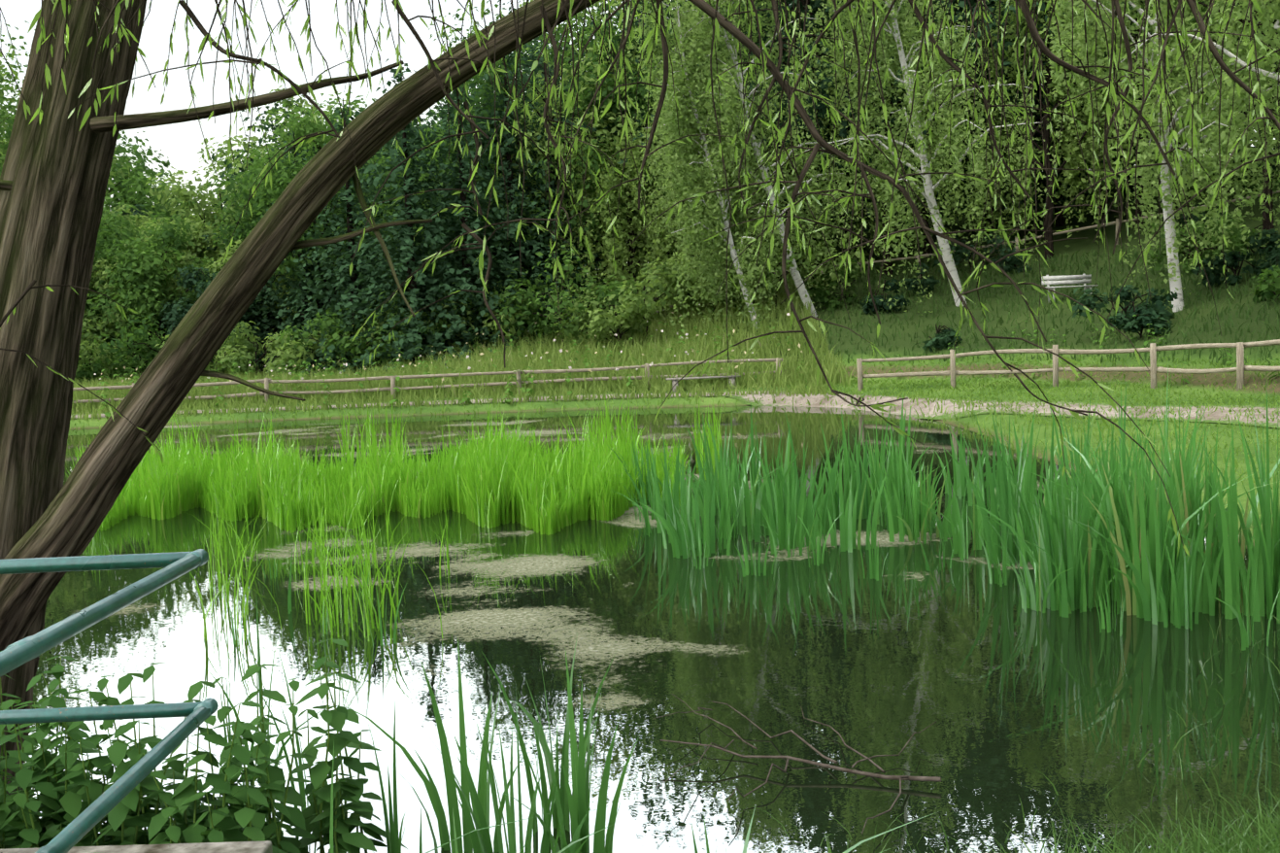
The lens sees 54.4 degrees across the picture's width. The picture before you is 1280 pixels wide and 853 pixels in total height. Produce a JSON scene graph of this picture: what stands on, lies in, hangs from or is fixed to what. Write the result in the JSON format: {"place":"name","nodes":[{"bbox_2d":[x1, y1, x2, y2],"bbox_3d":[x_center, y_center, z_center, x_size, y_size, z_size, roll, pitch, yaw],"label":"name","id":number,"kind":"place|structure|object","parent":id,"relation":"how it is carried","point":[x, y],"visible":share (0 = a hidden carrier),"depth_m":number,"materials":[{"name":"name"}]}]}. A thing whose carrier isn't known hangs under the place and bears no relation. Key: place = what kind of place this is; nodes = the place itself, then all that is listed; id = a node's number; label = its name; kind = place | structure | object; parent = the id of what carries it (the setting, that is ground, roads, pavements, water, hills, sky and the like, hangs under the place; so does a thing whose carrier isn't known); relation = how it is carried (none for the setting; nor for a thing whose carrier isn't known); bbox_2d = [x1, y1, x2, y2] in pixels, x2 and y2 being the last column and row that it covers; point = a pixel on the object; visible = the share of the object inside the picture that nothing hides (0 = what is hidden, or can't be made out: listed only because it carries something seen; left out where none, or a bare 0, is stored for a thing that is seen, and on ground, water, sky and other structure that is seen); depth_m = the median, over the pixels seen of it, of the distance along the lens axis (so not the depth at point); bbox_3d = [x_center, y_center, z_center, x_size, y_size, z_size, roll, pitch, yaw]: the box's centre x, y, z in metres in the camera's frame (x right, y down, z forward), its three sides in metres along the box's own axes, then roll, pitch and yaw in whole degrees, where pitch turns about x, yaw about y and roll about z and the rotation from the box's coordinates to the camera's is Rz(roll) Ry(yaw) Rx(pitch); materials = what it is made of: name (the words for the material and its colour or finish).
{"place":"outdoors","nodes":[
{"label":"outdoors","id":0,"kind":"place"},
{"bbox_2d":[0,0,1275,274],"label":"sky","id":1,"kind":"structure","parent":0,"point":[181,142],"materials":[{"name":"white"}]},
{"bbox_2d":[6,404,1279,852],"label":"pond water","id":2,"kind":"structure","parent":0,"point":[1001,690],"depth_m":7.95,"materials":[{"name":"green liquid"}]},
{"bbox_2d":[65,391,724,644],"bbox_3d":[-4.566,0.274,20.447,12.369,1.220,22.990,-2,4,1],"label":"reed bed","id":3,"kind":"object","parent":2,"relation":"on","point":[490,482],"visible":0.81,"depth_m":16.15,"materials":[{"name":"green plant"}]},
{"bbox_2d":[85,367,1279,852],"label":"reeds","id":4,"kind":"object","parent":2,"relation":"on","point":[1099,536],"visible":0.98,"depth_m":9.18,"materials":[{"name":"green plant"}]},
{"bbox_2d":[654,693,941,834],"bbox_3d":[0.776,1.578,5.931,1.435,0.155,2.066,-2,4,1],"label":"dead branch","id":5,"kind":"object","parent":2,"relation":"on","point":[908,777],"visible":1,"depth_m":5.97,"materials":[{"name":"brown wood"}]},
{"bbox_2d":[33,155,1279,852],"bbox_3d":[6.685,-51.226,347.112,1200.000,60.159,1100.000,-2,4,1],"label":"ground","id":6,"kind":"structure","parent":0,"point":[1083,243],"depth_m":40.76,"materials":[{"name":"green plant"}]},
{"bbox_2d":[0,840,272,852],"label":"concrete abutment","id":7,"kind":"object","parent":6,"relation":"on","point":[265,846],"visible":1,"depth_m":4.23,"materials":[{"name":"grey concrete"}]},
{"bbox_2d":[0,548,218,852],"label":"green railing","id":8,"kind":"object","parent":7,"relation":"on","point":[84,822],"visible":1,"depth_m":3.79,"materials":[{"name":"metal"}]},
{"bbox_2d":[0,20,433,383],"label":"forest trees","id":9,"kind":"object","parent":6,"relation":"on","point":[147,264],"visible":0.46,"depth_m":61.97,"materials":[{"name":"green plant"}]},
{"bbox_2d":[72,357,782,403],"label":"wooden fence","id":10,"kind":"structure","parent":6,"relation":"on","point":[266,382],"depth_m":43.47,"materials":[{"name":"brown wood"}]},
{"bbox_2d":[211,0,872,377],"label":"forest trees","id":11,"kind":"object","parent":6,"relation":"on","point":[427,286],"visible":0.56,"depth_m":56.26,"materials":[{"name":"green plant"}]},
{"bbox_2d":[0,0,1279,783],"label":"willow tree","id":12,"kind":"object","parent":6,"relation":"on","point":[70,119],"visible":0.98,"depth_m":5.73,"materials":[{"name":"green plant"}]},
{"bbox_2d":[0,289,1279,852],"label":"leafy plants","id":13,"kind":"object","parent":6,"relation":"on","point":[50,812],"visible":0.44,"depth_m":4.82,"materials":[{"name":"green plant"}]},
{"bbox_2d":[73,168,1279,383],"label":"bushes","id":14,"kind":"object","parent":6,"relation":"on","point":[239,349],"visible":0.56,"depth_m":52.24,"materials":[{"name":"green plant"}]},
{"bbox_2d":[104,2,1277,295],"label":"forest trees","id":15,"kind":"object","parent":6,"relation":"on","point":[153,174],"depth_m":97.06,"materials":[{"name":"green plant"}]},
{"bbox_2d":[665,374,741,392],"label":"bench bank","id":16,"kind":"structure","parent":6,"relation":"on","point":[675,380],"depth_m":41.64,"materials":[{"name":"grey wood"}]},
{"bbox_2d":[548,0,1279,340],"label":"birch trees","id":17,"kind":"object","parent":6,"relation":"on","point":[692,167],"visible":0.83,"depth_m":49.03,"materials":[{"name":"green plant"}]},
{"bbox_2d":[569,0,1279,265],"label":"trees","id":18,"kind":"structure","parent":6,"relation":"on","point":[990,4],"depth_m":58.19,"materials":[{"name":"green plant"}]},
{"bbox_2d":[642,189,1279,324],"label":"fence","id":19,"kind":"object","parent":6,"relation":"on","point":[1116,222],"visible":0.17,"depth_m":54.25,"materials":[{"name":"brown wood"}]},
{"bbox_2d":[856,338,1279,391],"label":"fence","id":20,"kind":"object","parent":6,"relation":"on","point":[1240,368],"visible":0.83,"depth_m":31.57,"materials":[{"name":"brown wood"}]},
{"bbox_2d":[1041,273,1098,303],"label":"white bench","id":21,"kind":"object","parent":6,"relation":"on","point":[1067,280],"visible":0.81,"depth_m":45.29,"materials":[{"name":"white wood"}]},
{"bbox_2d":[70,390,1279,428],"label":"gravel path","id":22,"kind":"structure","parent":0,"point":[1217,414],"depth_m":29.61,"materials":[{"name":"beige gravel"}]}
]}

